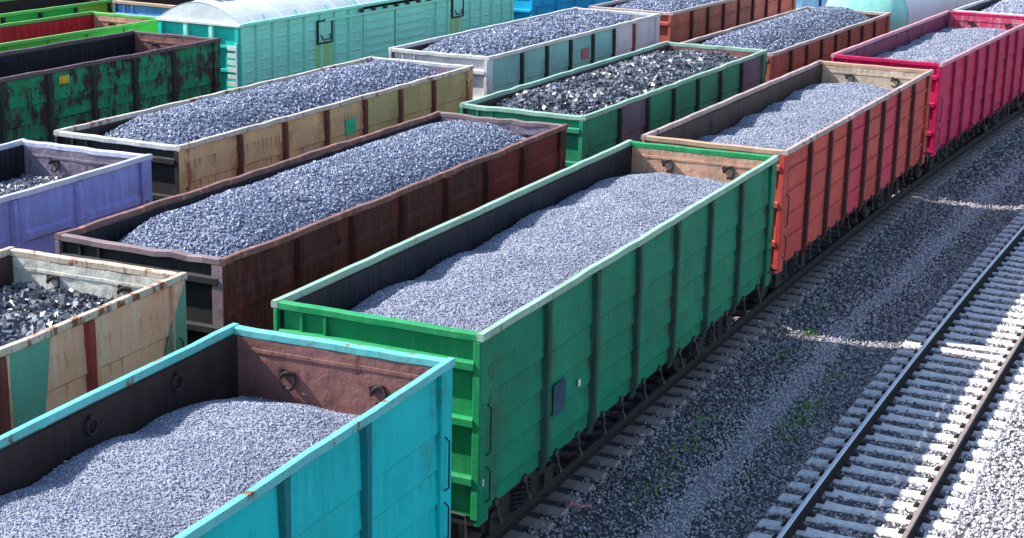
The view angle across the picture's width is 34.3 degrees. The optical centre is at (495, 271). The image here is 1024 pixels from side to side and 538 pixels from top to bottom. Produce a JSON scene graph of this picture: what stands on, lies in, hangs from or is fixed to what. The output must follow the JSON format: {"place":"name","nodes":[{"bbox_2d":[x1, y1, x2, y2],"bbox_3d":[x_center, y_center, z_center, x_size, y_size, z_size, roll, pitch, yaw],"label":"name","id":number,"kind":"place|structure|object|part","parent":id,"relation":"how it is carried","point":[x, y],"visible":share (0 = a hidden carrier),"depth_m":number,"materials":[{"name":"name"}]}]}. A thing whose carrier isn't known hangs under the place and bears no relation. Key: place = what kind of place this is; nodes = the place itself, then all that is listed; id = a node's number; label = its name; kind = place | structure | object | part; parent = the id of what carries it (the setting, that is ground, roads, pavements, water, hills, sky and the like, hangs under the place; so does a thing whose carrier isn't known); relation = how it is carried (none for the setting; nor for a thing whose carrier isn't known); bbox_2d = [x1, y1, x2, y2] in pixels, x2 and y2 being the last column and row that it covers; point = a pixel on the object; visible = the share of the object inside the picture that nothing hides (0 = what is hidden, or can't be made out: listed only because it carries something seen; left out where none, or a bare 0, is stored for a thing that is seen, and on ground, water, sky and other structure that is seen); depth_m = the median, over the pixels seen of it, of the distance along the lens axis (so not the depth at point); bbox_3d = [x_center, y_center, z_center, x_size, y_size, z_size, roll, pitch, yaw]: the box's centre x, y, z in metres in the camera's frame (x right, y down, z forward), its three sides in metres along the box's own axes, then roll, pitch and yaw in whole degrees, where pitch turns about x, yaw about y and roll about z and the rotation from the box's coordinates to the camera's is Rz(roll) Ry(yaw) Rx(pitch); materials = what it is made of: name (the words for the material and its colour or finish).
{"place":"outdoors","nodes":[
{"label":"outdoors","id":0,"kind":"place"},
{"label":"ground","id":1,"kind":"structure","parent":0,"visible":0},
{"bbox_2d":[481,102,1023,537],"bbox_3d":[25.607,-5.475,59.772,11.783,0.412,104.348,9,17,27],"label":"gravel","id":2,"kind":"structure","parent":1,"relation":"on","point":[1005,501],"depth_m":30.07,"materials":[{"name":"grey gravel"}]},
{"bbox_2d":[568,500,591,507],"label":"litter","id":3,"kind":"object","parent":2,"relation":"on","point":[571,503],"visible":1,"depth_m":25.09,"materials":[{"name":"pink plastic"}]},
{"bbox_2d":[482,101,1023,537],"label":"railway track","id":4,"kind":"structure","parent":2,"relation":"on","point":[590,450],"depth_m":32.45,"materials":[{"name":"metal"}]},
{"bbox_2d":[0,323,454,537],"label":"open wagon","id":5,"kind":"object","parent":4,"relation":"on","point":[379,466],"visible":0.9,"depth_m":19.15,"materials":[{"name":"teal paint"}]},
{"bbox_2d":[0,396,359,537],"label":"coal load","id":6,"kind":"object","parent":5,"relation":"in","point":[174,473],"visible":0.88,"depth_m":17.49},
{"bbox_2d":[271,139,778,537],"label":"open wagon","id":7,"kind":"object","parent":4,"relation":"on","point":[538,382],"visible":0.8,"depth_m":24.69,"materials":[{"name":"green paint"}]},
{"bbox_2d":[350,172,728,331],"bbox_3d":[1.247,-0.504,27.191,2.780,0.471,12.866,8,17,24],"label":"coal load","id":8,"kind":"object","parent":7,"relation":"in","point":[522,262],"visible":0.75,"depth_m":26.25},
{"bbox_2d":[641,60,933,299],"bbox_3d":[7.328,-2.413,39.762,3.189,3.548,14.180,9,17,25],"label":"open wagon","id":9,"kind":"object","parent":4,"relation":"on","point":[861,160],"visible":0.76,"depth_m":38.33,"materials":[{"name":"red paint"}]},
{"bbox_2d":[697,82,892,149],"bbox_3d":[7.332,-3.517,39.465,2.790,0.722,12.823,9,17,25],"label":"coal load","id":10,"kind":"object","parent":9,"relation":"in","point":[793,118],"visible":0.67,"depth_m":39.46},
{"bbox_2d":[831,10,1023,178],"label":"open wagon","id":11,"kind":"object","parent":4,"relation":"on","point":[981,85],"visible":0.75,"depth_m":50.14,"materials":[{"name":"paint"}]},
{"bbox_2d":[873,27,1005,62],"bbox_3d":[13.960,-6.829,51.736,2.808,0.670,13.141,9,17,27],"label":"coal load","id":12,"kind":"object","parent":11,"relation":"in","point":[943,45],"visible":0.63,"depth_m":52.57},
{"bbox_2d":[953,0,1023,109],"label":"open wagon","id":13,"kind":"object","parent":4,"relation":"on","point":[977,6],"visible":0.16,"depth_m":60.15,"materials":[{"name":"paint"}]},
{"bbox_2d":[979,0,1023,14],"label":"coal load","id":14,"kind":"object","parent":13,"relation":"in","point":[1011,6],"visible":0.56,"depth_m":60.81},
{"bbox_2d":[631,208,1005,509],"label":"weeds","id":15,"kind":"object","parent":2,"relation":"on","point":[806,404],"visible":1,"depth_m":28.95,"materials":[{"name":"green plant"}]},
{"bbox_2d":[636,157,1023,537],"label":"path","id":16,"kind":"structure","parent":2,"relation":"on","point":[659,530],"depth_m":29.94,"materials":[{"name":"grey gravel"}]},
{"bbox_2d":[747,209,1023,537],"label":"railway track","id":17,"kind":"structure","parent":2,"relation":"on","point":[802,512],"depth_m":28.80,"materials":[{"name":"metal"}]},
{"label":"track bed","id":18,"kind":"structure","parent":1,"relation":"on","visible":0},
{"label":"railway track","id":19,"kind":"object","parent":18,"relation":"on","visible":0},
{"bbox_2d":[0,246,186,435],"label":"open wagon","id":20,"kind":"object","parent":19,"relation":"on","point":[138,321],"visible":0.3,"depth_m":22.34,"materials":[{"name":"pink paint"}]},
{"bbox_2d":[0,281,113,346],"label":"coal load","id":21,"kind":"object","parent":20,"relation":"in","point":[27,308],"visible":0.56,"depth_m":22.96},
{"bbox_2d":[54,111,567,344],"bbox_3d":[-2.652,-0.179,30.940,3.201,3.541,13.920,8,17,24],"label":"open wagon","id":22,"kind":"object","parent":19,"relation":"on","point":[244,287],"visible":0.2,"depth_m":27.54,"materials":[{"name":"metal"}]},
{"bbox_2d":[119,120,525,256],"bbox_3d":[-2.633,-1.654,30.543,2.813,0.910,12.559,8,17,24],"label":"coal load","id":23,"kind":"object","parent":22,"relation":"in","point":[227,222],"visible":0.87,"depth_m":28.49},
{"bbox_2d":[459,41,767,167],"bbox_3d":[3.478,-3.426,43.178,3.193,3.532,14.100,9,17,25],"label":"open wagon","id":24,"kind":"object","parent":19,"relation":"on","point":[635,118],"visible":0.2,"depth_m":40.57,"materials":[{"name":"metal"}]},
{"bbox_2d":[496,49,738,114],"bbox_3d":[3.496,-4.914,42.769,2.836,0.686,12.767,9,17,25],"label":"coal load","id":25,"kind":"object","parent":24,"relation":"in","point":[595,90],"visible":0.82,"depth_m":41.15},
{"bbox_2d":[680,6,891,86],"bbox_3d":[9.626,-6.363,54.540,3.193,3.390,13.920,9,17,27],"label":"open wagon","id":26,"kind":"object","parent":19,"relation":"on","point":[789,59],"visible":0.16,"depth_m":52.77,"materials":[{"name":"metal"}]},
{"bbox_2d":[702,6,870,52],"bbox_3d":[9.645,-7.826,54.145,2.815,1.031,12.570,9,17,27],"label":"coal load","id":27,"kind":"object","parent":26,"relation":"in","point":[781,32],"visible":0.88,"depth_m":52.32},
{"bbox_2d":[826,0,976,34],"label":"tank wagon","id":28,"kind":"object","parent":19,"relation":"on","point":[906,12],"visible":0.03,"depth_m":61.09,"materials":[{"name":"metal"}]},
{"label":"track bed","id":29,"kind":"structure","parent":1,"relation":"on","visible":0},
{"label":"railway track","id":30,"kind":"object","parent":29,"relation":"on","visible":0},
{"bbox_2d":[0,138,152,253],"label":"open wagon","id":31,"kind":"object","parent":30,"relation":"on","point":[93,184],"visible":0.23,"depth_m":30.61,"materials":[{"name":"purple paint"}]},
{"bbox_2d":[0,173,62,195],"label":"coal load","id":32,"kind":"object","parent":31,"relation":"in","point":[22,182],"visible":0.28,"depth_m":31.72},
{"bbox_2d":[53,56,473,209],"bbox_3d":[-4.810,-2.474,39.152,3.193,3.511,13.970,8,17,25],"label":"open wagon","id":33,"kind":"object","parent":30,"relation":"on","point":[188,166],"visible":0.19,"depth_m":36.07,"materials":[{"name":"beige paint"}]},
{"bbox_2d":[103,60,439,144],"bbox_3d":[-4.788,-4.008,38.743,2.807,0.867,12.631,8,17,25],"label":"coal load","id":34,"kind":"object","parent":33,"relation":"in","point":[194,121],"visible":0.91,"depth_m":36.80},
{"bbox_2d":[388,7,660,98],"bbox_3d":[1.237,-5.656,50.923,3.190,3.621,13.530,9,17,26],"label":"open wagon","id":35,"kind":"object","parent":30,"relation":"on","point":[509,69],"visible":0.16,"depth_m":48.13,"materials":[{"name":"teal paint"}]},
{"bbox_2d":[419,9,633,55],"bbox_3d":[1.256,-7.243,50.491,2.816,0.802,12.189,9,17,26],"label":"coal load","id":36,"kind":"object","parent":35,"relation":"in","point":[503,38],"visible":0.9,"depth_m":48.63},
{"bbox_2d":[589,0,795,47],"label":"open wagon","id":37,"kind":"object","parent":30,"relation":"on","point":[683,25],"visible":0.14,"depth_m":58.99,"materials":[{"name":"orange"}]},
{"bbox_2d":[610,0,720,11],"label":"coal load","id":38,"kind":"object","parent":37,"relation":"in","point":[663,5],"visible":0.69,"depth_m":57.94},
{"bbox_2d":[796,0,827,8],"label":"open wagon","id":39,"kind":"object","parent":30,"relation":"on","point":[809,3],"visible":0.01,"depth_m":68.63,"materials":[{"name":"blue paint"}]},
{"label":"track bed","id":40,"kind":"structure","parent":1,"relation":"on","visible":0},
{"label":"railway track","id":41,"kind":"object","parent":40,"relation":"on","visible":0},
{"bbox_2d":[0,30,220,143],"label":"open wagon","id":42,"kind":"object","parent":41,"relation":"on","point":[47,90],"visible":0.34,"depth_m":44.56,"materials":[{"name":"metal"}]},
{"bbox_2d":[156,0,513,90],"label":"covered wagon","id":43,"kind":"object","parent":41,"relation":"on","point":[263,40],"visible":0.38,"depth_m":52.08,"materials":[{"name":"green paint"}]},
{"bbox_3d":[-3.951,-7.692,55.758,0.140,2.410,1.920,9,17,26],"label":"sliding door","id":44,"kind":"part","parent":43,"relation":"part of","materials":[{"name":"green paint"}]},
{"bbox_3d":[-3.001,-8.154,57.503,0.140,2.410,1.920,9,17,26],"label":"sliding door","id":45,"kind":"part","parent":43,"relation":"part of","materials":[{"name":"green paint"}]},
{"bbox_2d":[513,0,631,19],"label":"open wagon","id":46,"kind":"object","parent":41,"relation":"on","point":[526,8],"visible":0.02,"depth_m":66.31,"materials":[{"name":"blue paint"}]},
{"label":"track bed","id":47,"kind":"structure","parent":1,"relation":"on","visible":0},
{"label":"railway track","id":48,"kind":"object","parent":47,"relation":"on","visible":0},
{"bbox_2d":[0,0,113,23],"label":"open wagon","id":49,"kind":"object","parent":48,"relation":"on","point":[16,10],"visible":0.06,"depth_m":56.49,"materials":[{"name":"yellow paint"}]},
{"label":"track bed","id":50,"kind":"structure","parent":0,"visible":0},
{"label":"railway track","id":51,"kind":"object","parent":50,"relation":"on","visible":0},
{"bbox_2d":[0,11,157,51],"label":"open wagon","id":52,"kind":"object","parent":51,"relation":"on","point":[36,32],"visible":0.17,"depth_m":52.24,"materials":[{"name":"green paint"}]},
{"bbox_2d":[112,0,194,16],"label":"open wagon","id":53,"kind":"object","parent":51,"relation":"on","point":[154,8],"visible":0.05,"depth_m":55.25,"materials":[{"name":"paint"}]}
]}

